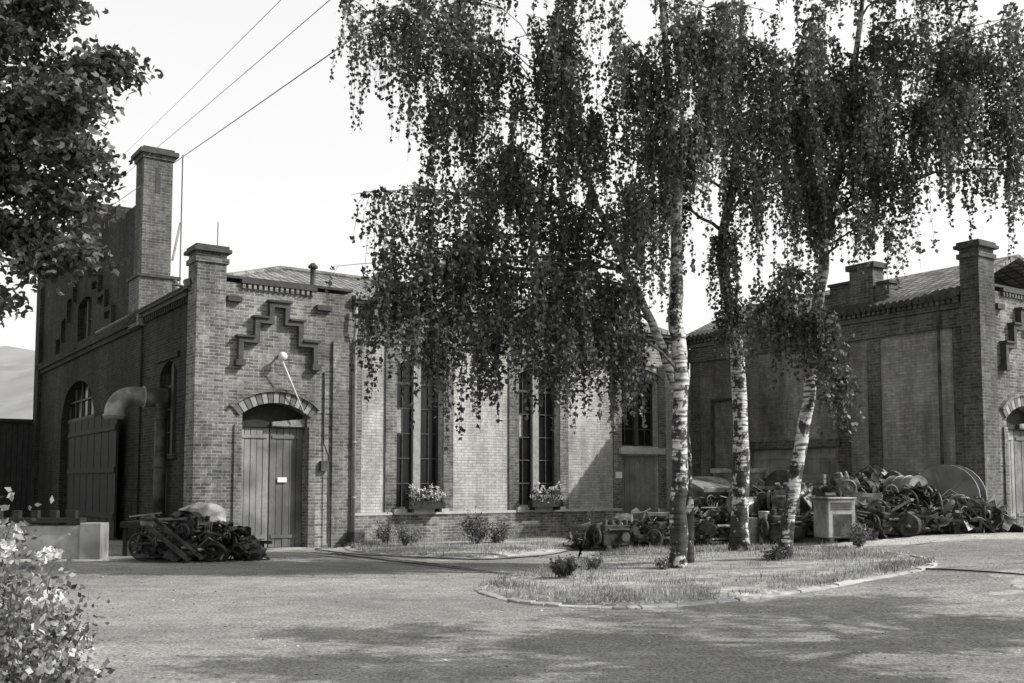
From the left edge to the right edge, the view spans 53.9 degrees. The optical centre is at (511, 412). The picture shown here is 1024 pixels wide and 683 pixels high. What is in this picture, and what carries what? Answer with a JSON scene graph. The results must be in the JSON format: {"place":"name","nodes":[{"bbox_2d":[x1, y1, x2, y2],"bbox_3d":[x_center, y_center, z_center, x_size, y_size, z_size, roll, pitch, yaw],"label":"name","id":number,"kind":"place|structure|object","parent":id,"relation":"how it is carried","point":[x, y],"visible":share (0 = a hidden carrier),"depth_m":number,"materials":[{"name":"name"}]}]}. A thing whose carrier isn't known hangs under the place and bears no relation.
{"place":"outdoors","nodes":[
{"label":"outdoors","id":0,"kind":"place"},
{"bbox_2d":[0,346,34,418],"bbox_3d":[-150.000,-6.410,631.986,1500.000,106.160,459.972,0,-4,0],"label":"hill","id":1,"kind":"structure","parent":0,"point":[17,366],"depth_m":524.55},
{"bbox_2d":[0,539,1023,682],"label":"asphalt road","id":2,"kind":"structure","parent":0,"point":[778,631],"depth_m":11.13,"materials":[{"name":"asphalt"}]},
{"bbox_2d":[0,487,104,681],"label":"flowering bush","id":3,"kind":"object","parent":2,"relation":"on","point":[16,530],"visible":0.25,"depth_m":5.62,"materials":[{"name":"grey plant"}]},
{"bbox_2d":[0,547,109,682],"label":"flowering bush","id":4,"kind":"object","parent":2,"relation":"on","point":[45,558],"visible":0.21,"depth_m":5.45,"materials":[{"name":"grey plant"}]},
{"bbox_2d":[0,527,115,682],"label":"flowering bush","id":5,"kind":"object","parent":2,"relation":"on","point":[36,669],"visible":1,"depth_m":4.88,"materials":[{"name":"grey plant"}]},
{"bbox_2d":[128,512,230,561],"bbox_3d":[-6.772,2.541,20.501,2.101,1.043,0.969,1,-4,-9],"label":"motorcycle","id":6,"kind":"object","parent":2,"relation":"on","point":[147,524],"visible":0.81,"depth_m":20.34,"materials":[{"name":"black metal"}]},
{"bbox_2d":[131,502,241,561],"bbox_3d":[-6.716,2.459,20.959,2.333,1.211,1.865,1,-4,-16],"label":"scrap heap","id":7,"kind":"object","parent":2,"relation":"on","point":[215,512],"visible":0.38,"depth_m":20.78,"materials":[{"name":"black metal"}]},
{"bbox_2d":[178,520,271,561],"bbox_3d":[-6.034,2.638,20.772,2.140,0.826,1.570,0,-4,0],"label":"scrap heap","id":8,"kind":"object","parent":2,"relation":"on","point":[252,548],"visible":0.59,"depth_m":20.64,"materials":[{"name":"black metal"}]},
{"bbox_2d":[176,515,210,539],"bbox_3d":[-6.522,2.451,20.830,0.608,0.642,0.846,-2,-4,27],"label":"scrap engine","id":9,"kind":"object","parent":8,"relation":"on","point":[188,526],"visible":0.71,"depth_m":20.58,"materials":[{"name":"black metal"}]},
{"bbox_2d":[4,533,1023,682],"bbox_3d":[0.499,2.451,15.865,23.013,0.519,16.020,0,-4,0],"label":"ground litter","id":10,"kind":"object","parent":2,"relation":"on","point":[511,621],"visible":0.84,"depth_m":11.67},
{"bbox_2d":[562,522,602,550],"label":"scrap heap","id":11,"kind":"object","parent":2,"relation":"on","point":[584,540],"visible":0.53,"depth_m":24.23,"materials":[{"name":"metal"}]},
{"bbox_2d":[593,520,636,551],"bbox_3d":[2.454,2.897,23.805,1.034,0.726,0.649,1,-4,-17],"label":"scrap engine","id":12,"kind":"object","parent":2,"relation":"on","point":[606,536],"visible":0.95,"depth_m":23.66,"materials":[{"name":"metal"}]},
{"bbox_2d":[582,508,668,549],"bbox_3d":[2.740,2.803,24.417,2.116,0.984,1.578,0,-4,0],"label":"scrap heap","id":13,"kind":"object","parent":2,"relation":"on","point":[641,519],"visible":0.34,"depth_m":24.23,"materials":[{"name":"metal"}]},
{"bbox_2d":[646,521,669,549],"bbox_3d":[3.491,2.959,24.006,0.676,0.715,0.940,-2,-4,21],"label":"scrap engine","id":14,"kind":"object","parent":2,"relation":"on","point":[657,534],"visible":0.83,"depth_m":23.69,"materials":[{"name":"metal"}]},
{"bbox_2d":[645,511,702,547],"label":"scrap heap","id":15,"kind":"object","parent":2,"relation":"on","point":[653,521],"visible":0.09,"depth_m":24.24,"materials":[{"name":"metal"}]},
{"bbox_2d":[478,540,935,606],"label":"grass island","id":16,"kind":"structure","parent":2,"relation":"on","point":[765,568],"depth_m":15.93,"materials":[{"name":"plant"}]},
{"bbox_2d":[324,0,745,567],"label":"birch tree","id":17,"kind":"object","parent":16,"relation":"on","point":[467,253],"visible":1,"depth_m":17.69,"materials":[{"name":"grey plant"}]},
{"bbox_2d":[548,554,580,577],"bbox_3d":[0.815,2.446,16.073,0.458,0.409,0.555,1,-4,-18],"label":"garden shrub","id":18,"kind":"object","parent":16,"relation":"on","point":[562,568],"visible":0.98,"depth_m":15.99,"materials":[{"name":"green plant"}]},
{"bbox_2d":[600,0,996,550],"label":"birch tree","id":19,"kind":"object","parent":16,"relation":"on","point":[727,258],"visible":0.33,"depth_m":21.07,"materials":[{"name":"grey plant"}]},
{"bbox_2d":[846,521,872,547],"bbox_3d":[6.693,2.351,19.445,0.512,0.538,0.555,0,-4,0],"label":"garden shrub","id":20,"kind":"object","parent":16,"relation":"on","point":[859,536],"visible":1,"depth_m":19.38,"materials":[{"name":"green plant"}]},
{"bbox_2d":[697,0,1023,558],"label":"birch tree","id":21,"kind":"object","parent":16,"relation":"on","point":[870,141],"visible":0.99,"depth_m":18.27,"materials":[{"name":"grey plant"}]},
{"bbox_2d":[0,524,1023,597],"bbox_3d":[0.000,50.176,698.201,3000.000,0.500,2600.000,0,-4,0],"label":"ground","id":22,"kind":"structure","parent":0,"point":[115,548],"depth_m":21.48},
{"bbox_2d":[0,418,32,523],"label":"timber shed","id":23,"kind":"structure","parent":22,"relation":"on","point":[15,452],"depth_m":39.60,"materials":[{"name":"brown wood"}]},
{"bbox_2d":[29,272,56,523],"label":"corner pier","id":24,"kind":"structure","parent":22,"relation":"on","point":[37,401],"depth_m":39.54,"materials":[{"name":"brick"}]},
{"bbox_2d":[0,522,108,558],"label":"concrete wall","id":25,"kind":"structure","parent":22,"relation":"on","point":[88,540],"depth_m":21.26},
{"bbox_2d":[0,510,86,522],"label":"timber capping","id":26,"kind":"object","parent":25,"relation":"on","point":[56,518],"visible":0.97,"depth_m":21.28,"materials":[{"name":"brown wood"}]},
{"bbox_2d":[0,0,163,327],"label":"maple tree","id":27,"kind":"object","parent":22,"relation":"on","point":[45,116],"visible":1,"depth_m":10.01,"materials":[{"name":"grey plant"}]},
{"bbox_2d":[37,204,143,541],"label":"transverse wall","id":28,"kind":"structure","parent":22,"relation":"on","point":[106,372],"depth_m":32.02,"materials":[{"name":"brick"}]},
{"bbox_2d":[68,383,93,423],"bbox_3d":[-14.496,-0.401,34.193,0.080,1.330,5.100,3,-5,-35],"label":"fanlight frame","id":29,"kind":"object","parent":28,"relation":"attached to","point":[77,401],"visible":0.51,"depth_m":34.53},
{"bbox_2d":[72,383,93,418],"bbox_3d":[-14.447,-0.463,34.231,0.040,1.300,5.100,3,-5,-35],"label":"fanlight glass","id":30,"kind":"object","parent":29,"relation":"in","point":[91,410],"visible":0.14,"depth_m":34.53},
{"bbox_2d":[35,267,140,373],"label":"transverse trim","id":31,"kind":"structure","parent":28,"relation":"attached to","point":[105,337],"depth_m":32.42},
{"bbox_2d":[65,415,118,538],"bbox_3d":[-12.892,1.925,30.753,0.100,3.550,6.300,3,-5,-35],"label":"gate leaf","id":32,"kind":"object","parent":22,"relation":"on","point":[92,470],"visible":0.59,"depth_m":30.27,"materials":[{"name":"grey wood"}]},
{"bbox_2d":[120,520,156,555],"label":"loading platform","id":33,"kind":"structure","parent":22,"relation":"on","point":[125,525],"depth_m":22.10,"materials":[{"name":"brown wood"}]},
{"bbox_2d":[139,303,187,531],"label":"side wall","id":34,"kind":"structure","parent":22,"relation":"on","point":[165,334],"depth_m":25.93,"materials":[{"name":"brick"}]},
{"bbox_2d":[102,386,168,418],"bbox_3d":[-9.507,-0.258,25.389,1.526,0.857,0.553,3,-5,-35],"label":"exhaust duct","id":35,"kind":"object","parent":34,"relation":"attached to","point":[119,402],"visible":1,"depth_m":25.16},
{"bbox_2d":[152,403,167,517],"bbox_3d":[-8.800,1.508,25.148,0.350,3.500,0.350,3,-5,-35],"label":"vertical duct","id":36,"kind":"object","parent":34,"relation":"attached to","point":[160,466],"visible":0.84,"depth_m":25.06,"materials":[{"name":"metal"}]},
{"bbox_2d":[137,287,187,317],"bbox_3d":[-8.845,-2.802,26.041,0.600,0.217,4.180,3,-5,-35],"label":"side eave","id":37,"kind":"object","parent":34,"relation":"on","point":[168,301],"visible":0.46,"depth_m":25.60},
{"bbox_2d":[143,296,187,459],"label":"side trim","id":38,"kind":"structure","parent":34,"relation":"attached to","point":[166,309],"depth_m":25.46,"materials":[{"name":"brick"}]},
{"bbox_2d":[170,363,176,452],"bbox_3d":[-8.584,-0.115,25.596,0.117,2.300,0.160,3,-5,-35],"label":"window mullion","id":39,"kind":"structure","parent":34,"relation":"attached to","point":[173,411],"depth_m":25.53},
{"bbox_2d":[183,250,229,506],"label":"corner pier","id":40,"kind":"structure","parent":22,"relation":"on","point":[204,404],"depth_m":23.71,"materials":[{"name":"brick"}]},
{"bbox_2d":[184,243,231,255],"bbox_3d":[-7.307,-3.877,24.197,0.900,0.170,0.880,3,-5,-35],"label":"pier cap","id":41,"kind":"object","parent":40,"relation":"on","point":[193,248],"visible":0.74,"depth_m":23.87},
{"bbox_2d":[95,270,689,336],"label":"tiled roof","id":42,"kind":"structure","parent":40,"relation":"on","point":[304,278],"depth_m":29.36,"materials":[{"name":"tile"}]},
{"bbox_2d":[128,152,177,329],"bbox_3d":[-10.059,-4.746,28.322,1.050,4.820,1.080,3,-5,-35],"label":"chimney stack","id":43,"kind":"object","parent":42,"relation":"on","point":[153,230],"visible":0.81,"depth_m":27.93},
{"bbox_2d":[126,145,180,282],"bbox_3d":[-10.059,-5.519,28.376,1.170,3.670,1.200,3,-5,-35],"label":"chimney cap","id":44,"kind":"object","parent":43,"relation":"on","point":[150,149],"visible":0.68,"depth_m":27.99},
{"bbox_2d":[183,266,596,309],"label":"ridge tiles","id":45,"kind":"object","parent":42,"relation":"attached to","point":[187,281],"visible":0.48,"depth_m":30.31,"materials":[{"name":"brick"}]},
{"bbox_2d":[222,282,351,547],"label":"gable wall","id":46,"kind":"structure","parent":22,"relation":"on","point":[263,368],"depth_m":25.00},
{"bbox_2d":[240,427,268,547],"bbox_3d":[-6.315,1.824,24.511,0.780,2.940,0.085,3,-5,-35],"label":"door leaf","id":47,"kind":"object","parent":46,"relation":"attached to","point":[254,480],"visible":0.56,"depth_m":24.54,"materials":[{"name":"grey wood"}]},
{"bbox_2d":[242,404,303,428],"bbox_3d":[-5.943,0.073,24.878,1.670,0.595,0.130,3,-5,-35],"label":"door transom","id":48,"kind":"object","parent":46,"relation":"attached to","point":[264,415],"depth_m":24.84,"materials":[{"name":"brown wood"}]},
{"bbox_2d":[238,392,312,414],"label":"arch bricks","id":49,"kind":"object","parent":46,"relation":"attached to","point":[252,398],"visible":1,"depth_m":24.64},
{"bbox_2d":[233,392,317,417],"bbox_3d":[-5.791,-0.202,24.679,2.184,0.608,0.100,3,-5,-35],"label":"dark arch voussoir","id":50,"kind":"object","parent":46,"relation":"attached to","point":[247,402],"visible":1,"depth_m":24.59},
{"bbox_2d":[229,388,321,410],"bbox_3d":[-5.771,-0.336,24.660,2.343,0.505,0.150,3,-5,-35],"label":"arch hood","id":51,"kind":"object","parent":46,"relation":"attached to","point":[303,397],"visible":1,"depth_m":24.59,"materials":[{"name":"brick"}]},
{"bbox_2d":[233,302,321,370],"bbox_3d":[-5.722,-1.895,24.724,2.180,1.610,0.200,3,-5,-35],"label":"stepped ornament","id":52,"kind":"object","parent":46,"relation":"attached to","point":[239,360],"visible":1,"depth_m":24.70,"materials":[{"name":"brick"}]},
{"bbox_2d":[242,283,314,295],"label":"dentils","id":53,"kind":"object","parent":46,"relation":"attached to","point":[276,289],"visible":1,"depth_m":24.82,"materials":[{"name":"brick"}]},
{"bbox_2d":[267,428,302,547],"bbox_3d":[-5.622,1.858,24.992,0.870,2.940,0.085,3,-5,-35],"label":"door leaf","id":54,"kind":"object","parent":46,"relation":"attached to","point":[284,498],"visible":1,"depth_m":24.97,"materials":[{"name":"grey wood"}]},
{"bbox_2d":[226,275,352,311],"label":"gable cornice","id":55,"kind":"structure","parent":46,"relation":"attached to","point":[275,283],"depth_m":24.94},
{"bbox_2d":[232,341,352,546],"bbox_3d":[-5.365,0.886,24.858,3.060,5.500,0.072,3,-5,-35],"label":"pilaster","id":56,"kind":"object","parent":46,"relation":"attached to","point":[341,461],"visible":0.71,"depth_m":25.47,"materials":[{"name":"brick"}]},
{"bbox_2d":[351,307,357,530],"bbox_3d":[-4.014,0.265,25.693,0.124,5.955,0.185,3,-5,-35],"label":"downpipe","id":57,"kind":"object","parent":56,"relation":"attached to","point":[353,443],"visible":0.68,"depth_m":25.66,"materials":[{"name":"metal"}]},
{"bbox_2d":[319,372,328,542],"bbox_3d":[-4.712,1.115,25.266,0.216,4.300,0.119,3,-5,-35],"label":"conduit","id":58,"kind":"object","parent":46,"relation":"attached to","point":[323,465],"visible":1,"depth_m":25.24,"materials":[{"name":"metal"}]},
{"bbox_2d":[342,530,372,547],"bbox_3d":[-3.874,3.220,25.258,0.550,0.500,0.650,3,-5,-35],"label":"concrete block","id":59,"kind":"object","parent":22,"relation":"on","point":[355,535],"visible":0.66,"depth_m":25.16,"materials":[{"name":"concrete"}]},
{"bbox_2d":[315,547,584,559],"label":"curb","id":60,"kind":"structure","parent":22,"relation":"on","point":[441,558],"depth_m":21.84,"materials":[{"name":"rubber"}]},
{"bbox_2d":[343,536,581,558],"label":"lawn kerb","id":61,"kind":"structure","parent":22,"relation":"on","point":[491,556],"depth_m":22.39,"materials":[{"name":"concrete"}]},
{"bbox_2d":[351,536,577,557],"bbox_3d":[0.980,3.415,27.490,4.927,0.242,12.709,-3,-5,38],"label":"lawn strip","id":62,"kind":"object","parent":22,"relation":"on","point":[440,552],"visible":0.46,"depth_m":23.69,"materials":[{"name":"plant"}]},
{"bbox_2d":[392,520,422,545],"bbox_3d":[-2.545,2.926,24.448,0.756,0.625,0.862,0,-4,0],"label":"garden shrub","id":63,"kind":"object","parent":62,"relation":"on","point":[404,536],"visible":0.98,"depth_m":24.33,"materials":[{"name":"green plant"}]},
{"bbox_2d":[345,531,581,555],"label":"lawn grass","id":64,"kind":"structure","parent":62,"relation":"on","point":[418,551],"depth_m":24.09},
{"bbox_2d":[459,506,496,543],"bbox_3d":[-0.854,2.784,24.838,1.004,0.960,0.996,0,-4,0],"label":"garden shrub","id":65,"kind":"object","parent":62,"relation":"on","point":[480,533],"visible":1,"depth_m":24.76,"materials":[{"name":"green plant"}]},
{"bbox_2d":[485,517,514,542],"bbox_3d":[-0.366,2.952,25.223,0.849,0.680,0.784,-3,-5,36],"label":"garden shrub","id":66,"kind":"object","parent":62,"relation":"on","point":[495,535],"visible":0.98,"depth_m":25.16,"materials":[{"name":"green plant"}]},
{"bbox_2d":[361,341,688,515],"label":"facade wall","id":67,"kind":"structure","parent":22,"relation":"on","point":[480,468],"depth_m":28.39,"materials":[{"name":"brick"}]},
{"bbox_2d":[396,360,437,508],"bbox_3d":[-2.618,0.569,27.276,1.400,4.030,0.059,3,-5,-35],"label":"window frame","id":68,"kind":"object","parent":67,"relation":"attached to","point":[435,458],"visible":0.35,"depth_m":27.47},
{"bbox_2d":[396,361,435,506],"bbox_3d":[-2.642,0.571,27.309,1.400,4.030,0.020,3,-5,-35],"label":"window glass","id":69,"kind":"object","parent":68,"relation":"in","point":[406,470],"visible":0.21,"depth_m":27.31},
{"bbox_2d":[411,361,420,500],"bbox_3d":[-2.601,0.567,27.251,0.220,3.930,0.117,3,-5,-35],"label":"window mullion","id":70,"kind":"structure","parent":68,"relation":"attached to","point":[415,450],"depth_m":27.20},
{"bbox_2d":[355,510,621,542],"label":"plinth","id":71,"kind":"structure","parent":67,"relation":"attached to","point":[441,526],"depth_m":27.88,"materials":[{"name":"brick"}]},
{"bbox_2d":[351,340,666,512],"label":"pilasters","id":72,"kind":"object","parent":67,"relation":"attached to","point":[390,477],"visible":0.7,"depth_m":28.66,"materials":[{"name":"brick"}]},
{"bbox_2d":[355,447,665,515],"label":"sills","id":73,"kind":"structure","parent":67,"relation":"attached to","point":[650,451],"depth_m":28.77,"materials":[{"name":"stone"}]},
{"bbox_2d":[405,483,445,512],"bbox_3d":[-2.256,2.241,26.650,1.202,0.786,0.559,3,-5,-35],"label":"window flower box","id":74,"kind":"object","parent":73,"relation":"attached to","point":[438,504],"visible":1,"depth_m":26.59,"materials":[{"name":"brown wood"}]},
{"bbox_2d":[528,481,563,509],"bbox_3d":[0.938,2.383,28.953,1.168,0.825,0.557,3,-5,-35],"label":"window flower box","id":75,"kind":"object","parent":73,"relation":"attached to","point":[544,501],"visible":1,"depth_m":28.84,"materials":[{"name":"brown wood"}]},
{"bbox_2d":[352,309,689,369],"bbox_3d":[0.689,-2.036,29.679,12.140,0.798,0.460,3,-5,-35],"label":"frieze","id":76,"kind":"object","parent":67,"relation":"on","point":[655,356],"visible":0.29,"depth_m":28.98,"materials":[{"name":"brick"}]},
{"bbox_2d":[352,299,688,344],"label":"eave cornice","id":77,"kind":"structure","parent":76,"relation":"on","point":[649,337],"depth_m":28.56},
{"bbox_2d":[519,369,553,506],"bbox_3d":[0.645,0.727,29.540,1.450,4.030,0.059,3,-5,-35],"label":"window frame","id":78,"kind":"object","parent":67,"relation":"attached to","point":[545,392],"visible":0.42,"depth_m":29.74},
{"bbox_2d":[530,370,538,499],"bbox_3d":[0.663,0.726,29.515,0.220,3.930,0.117,3,-5,-35],"label":"window mullion","id":79,"kind":"structure","parent":78,"relation":"attached to","point":[534,447],"depth_m":29.45},
{"bbox_2d":[519,371,551,504],"bbox_3d":[0.622,0.730,29.574,1.450,4.030,0.020,3,-5,-35],"label":"window glass","id":80,"kind":"object","parent":78,"relation":"in","point":[526,456],"visible":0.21,"depth_m":29.62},
{"bbox_2d":[622,377,652,446],"bbox_3d":[3.868,-0.029,31.839,1.500,2.200,0.058,3,-5,-35],"label":"window frame","id":81,"kind":"object","parent":67,"relation":"attached to","point":[651,426],"visible":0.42,"depth_m":32.16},
{"bbox_2d":[632,379,637,444],"bbox_3d":[3.885,-0.031,31.814,0.160,2.100,0.117,3,-5,-35],"label":"window mullion","id":82,"kind":"structure","parent":81,"relation":"attached to","point":[635,427],"depth_m":31.74},
{"bbox_2d":[622,382,649,444],"bbox_3d":[3.844,-0.027,31.873,1.500,2.200,0.020,3,-5,-35],"label":"window glass","id":83,"kind":"object","parent":81,"relation":"in","point":[628,436],"visible":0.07,"depth_m":31.98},
{"bbox_2d":[622,456,654,517],"bbox_3d":[3.918,2.634,31.580,1.500,2.550,0.061,3,-5,-35],"label":"side door","id":84,"kind":"structure","parent":67,"relation":"attached to","point":[638,482],"depth_m":31.61,"materials":[{"name":"grey wood"}]},
{"bbox_2d":[655,495,730,544],"bbox_3d":[4.865,2.584,24.876,2.502,1.263,2.211,2,-5,-30],"label":"scrap heap","id":85,"kind":"object","parent":22,"relation":"on","point":[708,531],"visible":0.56,"depth_m":24.23,"materials":[{"name":"metal"}]},
{"bbox_2d":[475,547,937,608],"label":"island kerb","id":86,"kind":"structure","parent":22,"relation":"on","point":[481,590],"depth_m":13.79,"materials":[{"name":"concrete"}]},
{"bbox_2d":[692,476,749,510],"bbox_3d":[5.026,2.485,25.459,1.482,1.745,1.352,2,-5,-29],"label":"steel hopper","id":87,"kind":"object","parent":22,"relation":"on","point":[705,486],"visible":0.2,"depth_m":25.03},
{"bbox_2d":[710,468,766,486],"bbox_3d":[5.960,2.290,26.298,1.425,1.656,1.212,-1,-4,17],"label":"steel hopper","id":88,"kind":"object","parent":22,"relation":"on","point":[726,473],"visible":0.15,"depth_m":25.98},
{"bbox_2d":[699,481,782,534],"bbox_3d":[6.149,2.385,24.903,3.020,1.474,2.265,-1,-4,20],"label":"scrap heap","id":89,"kind":"object","parent":22,"relation":"on","point":[759,492],"visible":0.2,"depth_m":24.49,"materials":[{"name":"metal"}]},
{"bbox_2d":[764,469,788,486],"bbox_3d":[6.900,1.872,25.532,0.870,0.870,1.000,-2,-4,21],"label":"oil drum","id":90,"kind":"object","parent":89,"relation":"on","point":[780,476],"visible":0.31,"depth_m":25.12,"materials":[{"name":"metal"}]},
{"bbox_2d":[748,517,758,544],"bbox_3d":[5.600,2.753,23.465,0.350,0.620,0.350,1,-4,-17],"label":"oil drum","id":91,"kind":"object","parent":22,"relation":"on","point":[753,522],"visible":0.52,"depth_m":23.32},
{"bbox_2d":[758,509,810,544],"bbox_3d":[6.208,2.615,22.973,1.128,0.845,0.785,1,-4,-11],"label":"scrap engine","id":92,"kind":"object","parent":22,"relation":"on","point":[770,527],"visible":0.82,"depth_m":22.82,"materials":[{"name":"metal"}]},
{"bbox_2d":[811,491,856,542],"bbox_3d":[7.100,2.290,22.194,0.740,1.120,0.680,1,-4,-14],"label":"portable compressor","id":93,"kind":"object","parent":22,"relation":"on","point":[833,515],"visible":0.95,"depth_m":21.93,"materials":[{"name":"metal"}]},
{"bbox_2d":[800,473,874,535],"bbox_3d":[7.767,2.172,24.067,2.957,1.491,2.096,0,-4,0],"label":"scrap heap","id":94,"kind":"object","parent":22,"relation":"on","point":[817,492],"visible":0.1,"depth_m":23.83,"materials":[{"name":"metal"}]},
{"bbox_2d":[766,482,814,518],"bbox_3d":[6.633,2.092,23.985,1.128,0.864,0.831,-2,-4,23],"label":"scrap engine","id":95,"kind":"object","parent":94,"relation":"on","point":[777,498],"visible":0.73,"depth_m":23.85,"materials":[{"name":"metal"}]},
{"bbox_2d":[832,471,859,496],"bbox_3d":[7.945,1.786,23.832,0.618,0.828,1.034,-1,-4,10],"label":"scrap engine","id":96,"kind":"object","parent":94,"relation":"on","point":[846,485],"visible":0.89,"depth_m":23.48,"materials":[{"name":"metal"}]},
{"bbox_2d":[686,239,1023,526],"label":"brick factory wing","id":97,"kind":"structure","parent":22,"relation":"on","point":[936,359],"depth_m":26.55,"materials":[{"name":"brick"},{"name":"roof tile"},{"name":"stone"}]},
{"bbox_2d":[753,447,835,484],"bbox_3d":[8.249,2.353,29.344,0.100,2.600,3.088,3,-5,-35],"label":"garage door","id":98,"kind":"structure","parent":97,"relation":"in","point":[817,460],"depth_m":29.03,"materials":[{"name":"grey wood"}]},
{"bbox_2d":[1008,430,1015,523],"bbox_3d":[12.555,1.649,25.591,0.780,2.440,0.085,3,-5,-35],"label":"door leaf","id":99,"kind":"structure","parent":97,"relation":"in","point":[1010,432],"depth_m":25.73,"materials":[{"name":"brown wood"}]},
{"bbox_2d":[1013,430,1023,524],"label":"door leaf","id":100,"kind":"structure","parent":97,"relation":"in","point":[1018,436],"depth_m":25.93,"materials":[{"name":"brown wood"}]},
{"bbox_2d":[829,465,888,491],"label":"scrap heap","id":101,"kind":"object","parent":22,"relation":"on","point":[877,474],"visible":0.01,"depth_m":24.44,"materials":[{"name":"metal"}]},
{"bbox_2d":[883,475,927,493],"bbox_3d":[9.400,1.813,24.032,0.630,0.630,0.900,1,-4,-19],"label":"oil drum","id":102,"kind":"object","parent":101,"relation":"on","point":[898,482],"visible":0.43,"depth_m":23.80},
{"bbox_2d":[804,492,924,539],"bbox_3d":[7.844,2.307,22.731,2.498,1.020,2.147,0,-4,0],"label":"scrap heap","id":103,"kind":"object","parent":22,"relation":"on","point":[866,504],"visible":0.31,"depth_m":22.35,"materials":[{"name":"metal"}]},
{"bbox_2d":[865,505,913,538],"bbox_3d":[8.344,2.456,22.379,1.034,0.787,0.744,2,-5,-29],"label":"scrap engine","id":104,"kind":"object","parent":22,"relation":"on","point":[888,518],"visible":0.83,"depth_m":22.16,"materials":[{"name":"metal"}]},
{"bbox_2d":[898,514,926,535],"bbox_3d":[8.900,2.482,22.381,0.510,0.510,0.700,-3,-5,38],"label":"oil drum","id":105,"kind":"object","parent":22,"relation":"on","point":[915,522],"visible":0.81,"depth_m":22.09,"materials":[{"name":"metal"}]},
{"bbox_2d":[878,481,969,534],"bbox_3d":[9.223,2.166,23.130,2.844,1.202,2.192,0,-4,0],"label":"scrap heap","id":106,"kind":"object","parent":22,"relation":"on","point":[911,499],"visible":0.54,"depth_m":22.56,"materials":[{"name":"metal"}]},
{"bbox_2d":[919,464,986,500],"bbox_3d":[10.371,2.015,23.921,1.560,1.560,0.800,-3,-5,38],"label":"cable drum","id":107,"kind":"object","parent":22,"relation":"on","point":[942,479],"visible":0.37,"depth_m":23.65,"materials":[{"name":"grey wood"}]},
{"bbox_2d":[917,494,1023,532],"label":"scrap heap","id":108,"kind":"object","parent":22,"relation":"on","point":[990,516],"visible":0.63,"depth_m":22.39,"materials":[{"name":"metal"}]},
{"bbox_2d":[0,0,1023,376],"label":"sky","id":109,"kind":"structure","parent":0,"point":[278,183],"materials":[{"name":"white"}]},
{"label":"utility pole","id":110,"kind":"object","parent":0,"visible":0},
{"bbox_2d":[108,0,407,207],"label":"overhead wire","id":111,"kind":"object","parent":110,"relation":"attached to","point":[403,2],"visible":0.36,"depth_m":14.34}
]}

